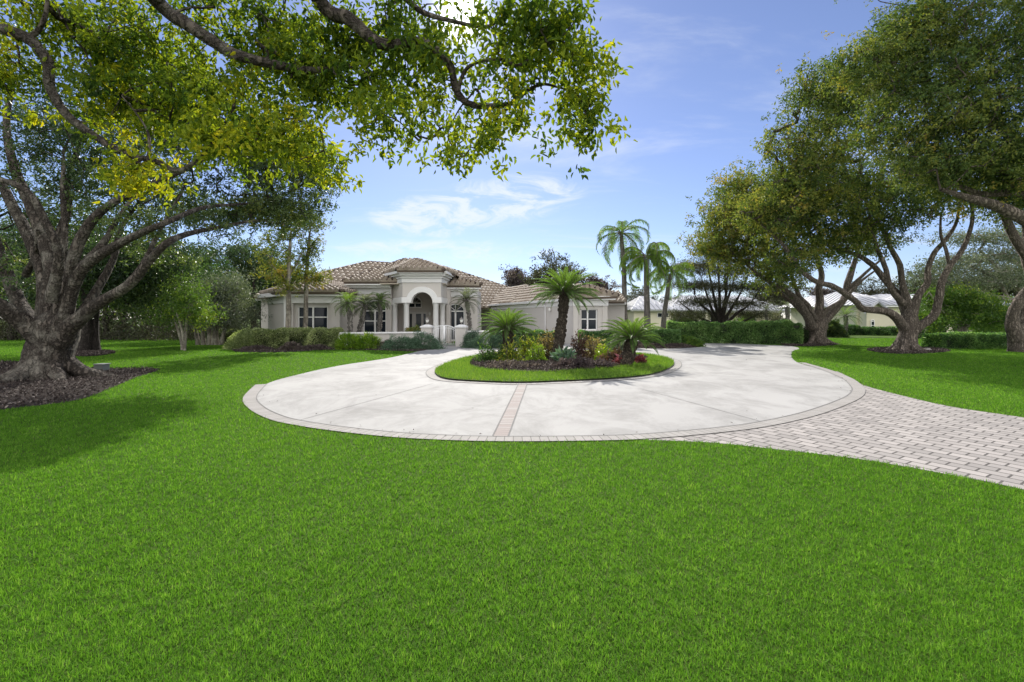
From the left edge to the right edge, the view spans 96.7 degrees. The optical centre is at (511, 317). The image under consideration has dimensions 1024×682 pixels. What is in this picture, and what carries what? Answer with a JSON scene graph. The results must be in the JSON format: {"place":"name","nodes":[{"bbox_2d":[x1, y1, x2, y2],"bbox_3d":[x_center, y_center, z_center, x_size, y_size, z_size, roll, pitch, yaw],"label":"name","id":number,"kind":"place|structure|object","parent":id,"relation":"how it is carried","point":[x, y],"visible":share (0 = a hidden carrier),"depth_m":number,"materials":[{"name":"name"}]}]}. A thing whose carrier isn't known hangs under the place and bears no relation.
{"place":"outdoors","nodes":[
{"label":"outdoors","id":0,"kind":"place"},
{"bbox_2d":[0,319,1023,681],"bbox_3d":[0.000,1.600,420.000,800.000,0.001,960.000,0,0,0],"label":"ground","id":1,"kind":"structure","parent":0,"point":[510,581],"depth_m":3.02,"materials":[{"name":"green plant"}]},
{"bbox_2d":[1,248,33,339],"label":"tree","id":2,"kind":"object","parent":1,"relation":"on","point":[12,337],"visible":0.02,"depth_m":32.74,"materials":[{"name":"green plant"}]},
{"bbox_2d":[0,214,74,303],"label":"tree","id":3,"kind":"object","parent":1,"relation":"on","point":[10,242],"visible":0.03,"depth_m":36.80,"materials":[{"name":"green plant"}]},
{"bbox_2d":[0,362,156,409],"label":"tree mulch","id":4,"kind":"object","parent":1,"relation":"on","point":[55,401],"visible":0.35,"depth_m":10.11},
{"bbox_2d":[93,363,110,370],"bbox_3d":[-12.278,1.482,13.625,0.300,0.235,0.290,0,0,0],"label":"utility box","id":5,"kind":"object","parent":4,"relation":"on","point":[103,366],"visible":0.79,"depth_m":13.54,"materials":[{"name":"paint"}]},
{"bbox_2d":[0,1,347,383],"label":"camphor tree","id":6,"kind":"object","parent":4,"relation":"on","point":[48,329],"visible":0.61,"depth_m":12.57,"materials":[{"name":"green plant"}]},
{"bbox_2d":[76,283,158,339],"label":"tree","id":7,"kind":"object","parent":1,"relation":"on","point":[107,322],"visible":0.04,"depth_m":33.90,"materials":[{"name":"green plant"}]},
{"bbox_2d":[0,306,260,340],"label":"brushwood","id":8,"kind":"object","parent":1,"relation":"on","point":[132,333],"visible":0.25,"depth_m":33.06,"materials":[{"name":"green plant"}]},
{"bbox_2d":[136,273,229,350],"bbox_3d":[-16.169,-0.330,22.603,3.965,3.931,3.183,0,0,-24],"label":"myrtle tree","id":9,"kind":"object","parent":1,"relation":"on","point":[173,314],"visible":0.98,"depth_m":22.29,"materials":[{"name":"green plant"}]},
{"bbox_2d":[154,233,229,330],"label":"tree","id":10,"kind":"object","parent":1,"relation":"on","point":[214,254],"visible":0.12,"depth_m":44.04,"materials":[{"name":"green plant"}]},
{"bbox_2d":[161,256,242,336],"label":"tree","id":11,"kind":"object","parent":1,"relation":"on","point":[224,269],"visible":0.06,"depth_m":33.43,"materials":[{"name":"green plant"}]},
{"bbox_2d":[159,266,272,344],"bbox_3d":[-17.709,-0.832,27.348,6.104,5.064,5.854,0,0,0],"label":"myrtle tree","id":12,"kind":"object","parent":1,"relation":"on","point":[226,294],"visible":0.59,"depth_m":26.88,"materials":[{"name":"green plant"}]},
{"bbox_2d":[205,328,247,343],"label":"hedge","id":13,"kind":"object","parent":1,"relation":"on","point":[228,335],"visible":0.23,"depth_m":28.13,"materials":[{"name":"green plant"}]},
{"bbox_2d":[201,228,294,327],"bbox_3d":[-21.617,-2.903,37.954,6.494,9.278,7.036,0,0,0],"label":"tree","id":14,"kind":"object","parent":1,"relation":"on","point":[241,251],"visible":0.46,"depth_m":37.06,"materials":[{"name":"green plant"}]},
{"bbox_2d":[250,260,314,310],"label":"tree","id":15,"kind":"object","parent":1,"relation":"on","point":[258,303],"visible":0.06,"depth_m":43.02,"materials":[{"name":"green plant"}]},
{"bbox_2d":[0,0,637,214],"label":"camphor tree","id":16,"kind":"object","parent":1,"relation":"on","point":[314,69],"visible":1,"depth_m":5.24,"materials":[{"name":"green plant"}]},
{"bbox_2d":[235,348,426,351],"bbox_3d":[-9.855,1.589,25.307,11.198,0.001,8.585,0,0,0],"label":"house bed","id":17,"kind":"object","parent":1,"relation":"on","point":[337,349],"visible":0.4,"depth_m":22.23,"materials":[{"name":"brown soil"}]},
{"bbox_2d":[223,327,257,349],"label":"round shrub","id":18,"kind":"object","parent":17,"relation":"on","point":[244,340],"visible":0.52,"depth_m":23.04,"materials":[{"name":"green plant"}]},
{"bbox_2d":[240,344,273,350],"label":"ground cover","id":19,"kind":"object","parent":17,"relation":"on","point":[255,347],"visible":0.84,"depth_m":22.42,"materials":[{"name":"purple plant"}]},
{"bbox_2d":[249,327,289,348],"bbox_3d":[-12.517,1.051,23.670,1.858,1.210,1.704,0,0,-21],"label":"hedge","id":20,"kind":"object","parent":17,"relation":"on","point":[277,338],"visible":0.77,"depth_m":23.16,"materials":[{"name":"green plant"}]},
{"bbox_2d":[247,207,318,327],"bbox_3d":[-12.007,-2.422,23.921,3.665,8.207,3.320,0,0,0],"label":"slender tree","id":21,"kind":"object","parent":17,"relation":"on","point":[289,288],"visible":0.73,"depth_m":24.13,"materials":[{"name":"green plant"}]},
{"bbox_2d":[278,341,300,349],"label":"ground cover","id":22,"kind":"object","parent":17,"relation":"on","point":[291,345],"visible":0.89,"depth_m":22.41,"materials":[{"name":"brown plant"}]},
{"bbox_2d":[277,202,335,327],"bbox_3d":[-11.274,-2.358,25.042,3.006,8.141,2.636,0,0,0],"label":"slender tree","id":23,"kind":"object","parent":17,"relation":"on","point":[315,276],"visible":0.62,"depth_m":25.05,"materials":[{"name":"green plant"}]},
{"bbox_2d":[299,344,331,349],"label":"ground cover","id":24,"kind":"object","parent":17,"relation":"on","point":[317,346],"visible":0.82,"depth_m":22.63,"materials":[{"name":"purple plant"}]},
{"bbox_2d":[289,326,343,347],"bbox_3d":[-10.514,1.050,24.209,2.786,1.226,1.954,0,0,0],"label":"hedge","id":25,"kind":"object","parent":17,"relation":"on","point":[326,336],"visible":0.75,"depth_m":23.74,"materials":[{"name":"green plant"}]},
{"bbox_2d":[334,330,359,349],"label":"bush","id":26,"kind":"object","parent":17,"relation":"on","point":[349,338],"visible":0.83,"depth_m":22.99,"materials":[{"name":"green plant"}]},
{"bbox_2d":[331,291,364,331],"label":"date palm","id":27,"kind":"object","parent":17,"relation":"on","point":[347,305],"visible":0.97,"depth_m":25.29,"materials":[{"name":"green plant"}]},
{"bbox_2d":[351,294,380,331],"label":"date palm","id":28,"kind":"object","parent":17,"relation":"on","point":[366,307],"visible":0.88,"depth_m":26.10,"materials":[{"name":"green plant"}]},
{"bbox_2d":[353,331,381,349],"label":"flax shrub","id":29,"kind":"object","parent":17,"relation":"on","point":[364,342],"visible":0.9,"depth_m":23.03,"materials":[{"name":"green plant"}]},
{"bbox_2d":[369,291,390,331],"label":"date palm","id":30,"kind":"object","parent":17,"relation":"on","point":[381,303],"visible":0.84,"depth_m":27.30,"materials":[{"name":"green plant"}]},
{"bbox_2d":[337,332,427,344],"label":"garden wall","id":31,"kind":"structure","parent":17,"relation":"on","point":[384,336],"depth_m":24.93,"materials":[{"name":"paint"}]},
{"bbox_2d":[375,334,428,349],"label":"juniper shrub","id":32,"kind":"object","parent":17,"relation":"on","point":[399,343],"visible":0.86,"depth_m":22.86,"materials":[{"name":"green plant"}]},
{"bbox_2d":[402,330,448,349],"bbox_3d":[-4.594,1.116,23.608,2.683,1.138,1.980,0,0,0],"label":"juniper shrub","id":33,"kind":"object","parent":17,"relation":"on","point":[436,344],"visible":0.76,"depth_m":23.33,"materials":[{"name":"green plant"}]},
{"bbox_2d":[254,258,626,343],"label":"house","id":34,"kind":"structure","parent":1,"relation":"on","point":[420,290],"depth_m":28.60,"materials":[{"name":"white paint"}]},
{"bbox_2d":[298,306,327,327],"bbox_3d":[-11.677,-0.009,26.757,1.765,1.333,0.086,0,0,0],"label":"window","id":35,"kind":"structure","parent":34,"relation":"in","point":[317,315],"depth_m":26.76,"materials":[{"name":"glass"}]},
{"bbox_2d":[363,300,385,331],"bbox_3d":[-8.647,-0.056,28.757,1.468,2.213,0.086,0,0,0],"label":"window","id":36,"kind":"structure","parent":34,"relation":"in","point":[368,325],"depth_m":28.76,"materials":[{"name":"glass"}]},
{"bbox_2d":[409,312,426,329],"bbox_3d":[-6.417,0.542,31.125,1.207,1.917,0.144,0,0,0],"label":"door","id":37,"kind":"structure","parent":34,"relation":"in","point":[419,318],"depth_m":31.13,"materials":[{"name":"paint"}]},
{"bbox_2d":[451,304,464,340],"bbox_3d":[-3.691,0.271,29.737,1.196,2.419,0.086,0,0,0],"label":"french door","id":38,"kind":"structure","parent":34,"relation":"in","point":[460,312],"depth_m":29.75,"materials":[{"name":"white paint"}]},
{"bbox_2d":[582,309,596,329],"bbox_3d":[4.499,0.095,27.137,1.119,1.253,0.086,0,0,0],"label":"window","id":39,"kind":"structure","parent":34,"relation":"in","point":[589,320],"depth_m":27.15,"materials":[{"name":"glass"}]},
{"bbox_2d":[0,341,950,408],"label":"bark chips","id":40,"kind":"object","parent":1,"relation":"on","point":[7,364],"visible":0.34,"depth_m":13.22,"materials":[{"name":"brown wood"}]},
{"bbox_2d":[498,264,528,286],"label":"oak tree","id":41,"kind":"object","parent":1,"relation":"on","point":[511,277],"visible":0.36,"depth_m":69.76,"materials":[{"name":"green plant"}]},
{"bbox_2d":[489,327,554,348],"bbox_3d":[0.562,1.067,24.252,3.660,1.183,1.186,0,0,17],"label":"hedge","id":42,"kind":"object","parent":1,"relation":"on","point":[539,332],"visible":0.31,"depth_m":23.92,"materials":[{"name":"green plant"}]},
{"bbox_2d":[515,248,573,285],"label":"oak tree","id":43,"kind":"object","parent":1,"relation":"on","point":[540,272],"visible":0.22,"depth_m":65.25,"materials":[{"name":"green plant"}]},
{"bbox_2d":[257,340,851,435],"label":"concrete drive","id":44,"kind":"structure","parent":1,"relation":"on","point":[598,408],"depth_m":9.22,"materials":[{"name":"white concrete"}]},
{"bbox_2d":[420,325,433,345],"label":"gate pier","id":45,"kind":"structure","parent":44,"relation":"on","point":[427,328],"depth_m":25.50,"materials":[{"name":"paint"}]},
{"bbox_2d":[433,325,455,344],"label":"garden gate","id":46,"kind":"structure","parent":45,"relation":"attached to","point":[446,333],"depth_m":25.79,"materials":[{"name":"white metal"}]},
{"bbox_2d":[455,325,467,345],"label":"gate pier","id":47,"kind":"structure","parent":44,"relation":"on","point":[461,330],"depth_m":25.50,"materials":[{"name":"paint"}]},
{"bbox_2d":[462,333,517,348],"bbox_3d":[-1.131,1.198,24.197,3.248,0.951,1.670,0,0,0],"label":"juniper shrub","id":48,"kind":"object","parent":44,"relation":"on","point":[488,340],"visible":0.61,"depth_m":23.88,"materials":[{"name":"green plant"}]},
{"bbox_2d":[493,384,526,435],"bbox_3d":[0.052,1.587,8.547,0.190,0.001,4.910,0,0,5],"label":"brick strip","id":49,"kind":"object","parent":44,"relation":"on","point":[504,425],"visible":1,"depth_m":7.56,"materials":[{"name":"grey brick"}]},
{"bbox_2d":[426,357,680,383],"bbox_3d":[1.866,1.585,16.222,8.853,0.001,10.723,0,0,0],"label":"island brick edging","id":50,"kind":"object","parent":44,"relation":"on","point":[430,372],"visible":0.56,"depth_m":11.92,"materials":[{"name":"beige brick"}]},
{"bbox_2d":[243,362,865,440],"bbox_3d":[3.248,1.587,10.200,17.384,0.001,7.155,0,0,-18],"label":"brick edging","id":51,"kind":"object","parent":44,"relation":"on","point":[250,401],"visible":0.99,"depth_m":6.53,"materials":[{"name":"grey brick"}]},
{"bbox_2d":[256,362,852,435],"bbox_3d":[3.232,1.583,10.316,16.970,0.001,6.931,0,0,-18],"label":"edging joint","id":52,"kind":"object","parent":44,"relation":"on","point":[568,435],"visible":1,"depth_m":6.76,"materials":[{"name":"grey concrete"}]},
{"bbox_2d":[561,261,592,282],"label":"oak tree","id":53,"kind":"object","parent":1,"relation":"on","point":[580,273],"visible":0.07,"depth_m":73.08,"materials":[{"name":"green plant"}]},
{"bbox_2d":[577,329,620,347],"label":"hedge","id":54,"kind":"object","parent":1,"relation":"on","point":[603,336],"visible":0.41,"depth_m":23.96,"materials":[{"name":"green plant"}]},
{"bbox_2d":[582,272,621,289],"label":"oak tree","id":55,"kind":"object","parent":1,"relation":"on","point":[594,278],"visible":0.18,"depth_m":65.11,"materials":[{"name":"green plant"}]},
{"bbox_2d":[596,219,651,321],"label":"queen palm","id":56,"kind":"object","parent":1,"relation":"on","point":[612,239],"visible":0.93,"depth_m":32.85,"materials":[{"name":"green plant"}]},
{"bbox_2d":[627,285,662,302],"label":"oak tree","id":57,"kind":"object","parent":1,"relation":"on","point":[630,296],"visible":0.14,"depth_m":76.98,"materials":[{"name":"green plant"}]},
{"bbox_2d":[619,242,675,326],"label":"queen palm","id":58,"kind":"object","parent":1,"relation":"on","point":[640,260],"visible":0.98,"depth_m":31.56,"materials":[{"name":"green plant"}]},
{"bbox_2d":[649,262,695,329],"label":"queen palm","id":59,"kind":"object","parent":1,"relation":"on","point":[677,268],"visible":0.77,"depth_m":33.85,"materials":[{"name":"green plant"}]},
{"bbox_2d":[659,242,784,322],"bbox_3d":[16.438,-2.258,35.853,9.202,8.294,6.800,0,0,0],"label":"cedar tree","id":60,"kind":"object","parent":1,"relation":"on","point":[719,312],"visible":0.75,"depth_m":35.59,"materials":[{"name":"green plant"}]},
{"bbox_2d":[666,319,803,343],"bbox_3d":[13.928,0.864,28.959,7.857,1.680,1.919,0,0,18],"label":"clipped hedge","id":61,"kind":"object","parent":1,"relation":"on","point":[785,331],"visible":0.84,"depth_m":28.21,"materials":[{"name":"green plant"}]},
{"bbox_2d":[743,281,808,314],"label":"oak tree","id":62,"kind":"object","parent":1,"relation":"on","point":[779,298],"visible":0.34,"depth_m":83.09,"materials":[{"name":"green plant"}]},
{"bbox_2d":[776,301,796,318],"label":"date palm","id":63,"kind":"object","parent":1,"relation":"on","point":[787,308],"visible":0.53,"depth_m":45.87,"materials":[{"name":"green plant"}]},
{"bbox_2d":[802,284,835,296],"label":"oak tree","id":64,"kind":"object","parent":1,"relation":"on","point":[827,291],"visible":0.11,"depth_m":85.16,"materials":[{"name":"green plant"}]},
{"bbox_2d":[639,371,1023,489],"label":"paver drive","id":65,"kind":"structure","parent":1,"relation":"on","point":[871,424],"depth_m":6.13,"materials":[{"name":"grey brick"}]},
{"bbox_2d":[826,317,849,337],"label":"garden shrub","id":66,"kind":"object","parent":1,"relation":"on","point":[835,329],"visible":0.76,"depth_m":37.45,"materials":[{"name":"green plant"}]},
{"bbox_2d":[834,305,862,330],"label":"tree","id":67,"kind":"object","parent":1,"relation":"on","point":[845,319],"visible":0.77,"depth_m":39.88,"materials":[{"name":"green plant"}]},
{"bbox_2d":[840,324,861,334],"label":"hedge","id":68,"kind":"object","parent":1,"relation":"on","point":[853,329],"visible":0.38,"depth_m":42.53,"materials":[{"name":"green plant"}]},
{"bbox_2d":[852,276,898,295],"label":"oak tree","id":69,"kind":"object","parent":1,"relation":"on","point":[876,291],"visible":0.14,"depth_m":79.58,"materials":[{"name":"green plant"}]},
{"bbox_2d":[860,326,898,335],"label":"hedge","id":70,"kind":"object","parent":1,"relation":"on","point":[880,330],"visible":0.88,"depth_m":41.59,"materials":[{"name":"green plant"}]},
{"bbox_2d":[814,0,1023,226],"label":"camphor tree","id":71,"kind":"object","parent":1,"relation":"on","point":[995,158],"visible":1,"depth_m":12.82,"materials":[{"name":"green plant"}]},
{"bbox_2d":[891,261,960,293],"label":"oak tree","id":72,"kind":"object","parent":1,"relation":"on","point":[909,290],"visible":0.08,"depth_m":69.94,"materials":[{"name":"green plant"}]},
{"bbox_2d":[894,280,1014,336],"bbox_3d":[28.531,-0.553,29.044,7.372,3.760,5.273,0,0,0],"label":"shrub","id":73,"kind":"object","parent":1,"relation":"on","point":[964,310],"visible":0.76,"depth_m":28.08,"materials":[{"name":"green plant"}]},
{"bbox_2d":[896,222,1023,301],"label":"oak tree","id":74,"kind":"object","parent":1,"relation":"on","point":[1008,278],"visible":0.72,"depth_m":29.61,"materials":[{"name":"green plant"}]},
{"bbox_2d":[919,331,1006,348],"bbox_3d":[24.676,1.168,24.132,4.855,1.014,1.850,0,0,0],"label":"hedge","id":75,"kind":"object","parent":1,"relation":"on","point":[967,340],"visible":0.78,"depth_m":23.64,"materials":[{"name":"green plant"}]},
{"bbox_2d":[948,176,1023,351],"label":"camphor tree","id":76,"kind":"object","parent":1,"relation":"on","point":[1014,324],"visible":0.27,"depth_m":21.15,"materials":[{"name":"green plant"}]},
{"bbox_2d":[965,255,1022,297],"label":"oak tree","id":77,"kind":"object","parent":1,"relation":"on","point":[1013,293],"visible":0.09,"depth_m":65.82,"materials":[{"name":"green plant"}]},
{"label":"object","id":78,"kind":"structure","parent":1,"relation":"on","visible":0},
{"bbox_2d":[713,22,1022,350],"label":"camphor tree","id":79,"kind":"object","parent":78,"relation":"on","point":[856,194],"visible":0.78,"depth_m":20.25,"materials":[{"name":"green plant"}]},
{"label":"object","id":80,"kind":"structure","parent":1,"relation":"on","visible":0},
{"bbox_2d":[674,160,907,344],"bbox_3d":[17.376,-4.253,27.710,14.610,12.323,8.131,0,0,-11],"label":"camphor tree","id":81,"kind":"object","parent":80,"relation":"on","point":[818,318],"visible":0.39,"depth_m":26.96,"materials":[{"name":"green plant"}]},
{"bbox_2d":[0,0,1023,319],"label":"sky","id":82,"kind":"structure","parent":0,"point":[700,85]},
{"bbox_2d":[435,354,670,381],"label":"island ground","id":83,"kind":"structure","parent":0,"point":[541,375],"depth_m":12.48,"materials":[{"name":"soil"}]},
{"bbox_2d":[470,356,635,370],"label":"island mulch","id":84,"kind":"object","parent":83,"relation":"on","point":[534,369],"visible":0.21,"depth_m":14.01,"materials":[{"name":"brown wood"}]},
{"bbox_2d":[470,342,501,361],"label":"croton shrub","id":85,"kind":"object","parent":84,"relation":"on","point":[484,356],"visible":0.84,"depth_m":15.90,"materials":[{"name":"green plant"}]},
{"bbox_2d":[476,307,537,349],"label":"sago palm","id":86,"kind":"object","parent":84,"relation":"on","point":[508,324],"visible":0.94,"depth_m":16.82,"materials":[{"name":"green plant"}]},
{"bbox_2d":[495,334,525,361],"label":"croton shrub","id":87,"kind":"object","parent":84,"relation":"on","point":[511,353],"visible":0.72,"depth_m":15.80,"materials":[{"name":"green plant"}]},
{"bbox_2d":[483,358,543,367],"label":"ground cover","id":88,"kind":"object","parent":84,"relation":"on","point":[514,363],"visible":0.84,"depth_m":14.17,"materials":[{"name":"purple plant"}]},
{"bbox_2d":[516,330,539,355],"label":"croton shrub","id":89,"kind":"object","parent":84,"relation":"on","point":[524,344],"visible":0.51,"depth_m":18.20,"materials":[{"name":"plant"}]},
{"bbox_2d":[526,342,547,360],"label":"lime shrub","id":90,"kind":"object","parent":84,"relation":"on","point":[533,352],"visible":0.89,"depth_m":16.19,"materials":[{"name":"green plant"}]},
{"bbox_2d":[536,328,554,356],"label":"croton shrub","id":91,"kind":"object","parent":84,"relation":"on","point":[547,346],"visible":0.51,"depth_m":17.86,"materials":[{"name":"orange plant"}]},
{"bbox_2d":[550,346,576,361],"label":"agave","id":92,"kind":"object","parent":84,"relation":"on","point":[560,353],"visible":0.52,"depth_m":15.60,"materials":[{"name":"green plant"}]},
{"bbox_2d":[527,265,604,358],"bbox_3d":[1.932,-0.128,16.525,2.891,3.531,2.740,0,0,-42],"label":"palm tree","id":93,"kind":"object","parent":84,"relation":"on","point":[564,290],"visible":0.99,"depth_m":16.34,"materials":[{"name":"green plant"}]},
{"bbox_2d":[551,354,601,369],"bbox_3d":[2.036,1.360,14.189,1.400,0.512,1.516,0,0,-45],"label":"purple mound","id":94,"kind":"object","parent":84,"relation":"on","point":[571,362],"visible":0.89,"depth_m":13.97,"materials":[{"name":"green plant"}]},
{"bbox_2d":[569,328,590,357],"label":"copper shrub","id":95,"kind":"object","parent":84,"relation":"on","point":[579,347],"visible":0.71,"depth_m":17.12,"materials":[{"name":"red plant"}]},
{"bbox_2d":[582,334,605,357],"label":"copper shrub","id":96,"kind":"object","parent":84,"relation":"on","point":[592,350],"visible":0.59,"depth_m":17.12,"materials":[{"name":"brown plant"}]},
{"bbox_2d":[594,343,611,359],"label":"lime shrub","id":97,"kind":"object","parent":84,"relation":"on","point":[601,351],"visible":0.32,"depth_m":16.38,"materials":[{"name":"green plant"}]},
{"bbox_2d":[590,356,617,367],"bbox_3d":[2.763,1.420,14.298,1.240,0.404,0.983,0,0,0],"label":"purple mound","id":98,"kind":"object","parent":84,"relation":"on","point":[608,364],"visible":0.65,"depth_m":14.13,"materials":[{"name":"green plant"}]},
{"bbox_2d":[599,347,622,361],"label":"copper shrub","id":99,"kind":"object","parent":84,"relation":"on","point":[608,356],"visible":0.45,"depth_m":15.72,"materials":[{"name":"red plant"}]},
{"bbox_2d":[599,317,666,365],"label":"sago palm","id":100,"kind":"object","parent":84,"relation":"on","point":[633,332],"visible":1,"depth_m":14.92,"materials":[{"name":"green plant"}]},
{"bbox_2d":[434,350,673,381],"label":"island grass","id":101,"kind":"structure","parent":83,"relation":"on","point":[478,371],"depth_m":12.84,"materials":[{"name":"green plant"}]},
{"bbox_2d":[627,295,790,328],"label":"neighbour house","id":102,"kind":"structure","parent":0,"point":[635,308],"depth_m":61.20,"materials":[{"name":"beige paint"}]},
{"bbox_2d":[776,292,1009,331],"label":"neighbour house","id":103,"kind":"structure","parent":0,"point":[879,300],"depth_m":46.90,"materials":[{"name":"beige paint"}]},
{"label":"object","id":104,"kind":"structure","parent":0,"visible":0},
{"bbox_2d":[449,287,482,330],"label":"date palm","id":105,"kind":"object","parent":104,"relation":"on","point":[465,297],"visible":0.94,"depth_m":27.90,"materials":[{"name":"green plant"}]},
{"bbox_2d":[458,328,482,347],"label":"juniper shrub","id":106,"kind":"object","parent":104,"relation":"on","point":[472,335],"visible":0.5,"depth_m":24.63,"materials":[{"name":"green plant"}]},
{"label":"right bed mulch","id":107,"kind":"structure","parent":0,"visible":0},
{"bbox_2d":[646,328,681,343],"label":"hedge","id":108,"kind":"object","parent":107,"relation":"on","point":[669,335],"visible":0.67,"depth_m":25.54,"materials":[{"name":"green plant"}]},
{"bbox_2d":[671,335,705,346],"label":"shrub","id":109,"kind":"object","parent":107,"relation":"on","point":[693,340],"visible":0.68,"depth_m":25.24,"materials":[{"name":"green plant"}]},
{"label":"left back mulch","id":110,"kind":"structure","parent":0,"visible":0},
{"bbox_2d":[0,202,226,350],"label":"oak tree","id":111,"kind":"object","parent":110,"relation":"on","point":[144,293],"visible":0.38,"depth_m":21.60,"materials":[{"name":"green plant"}]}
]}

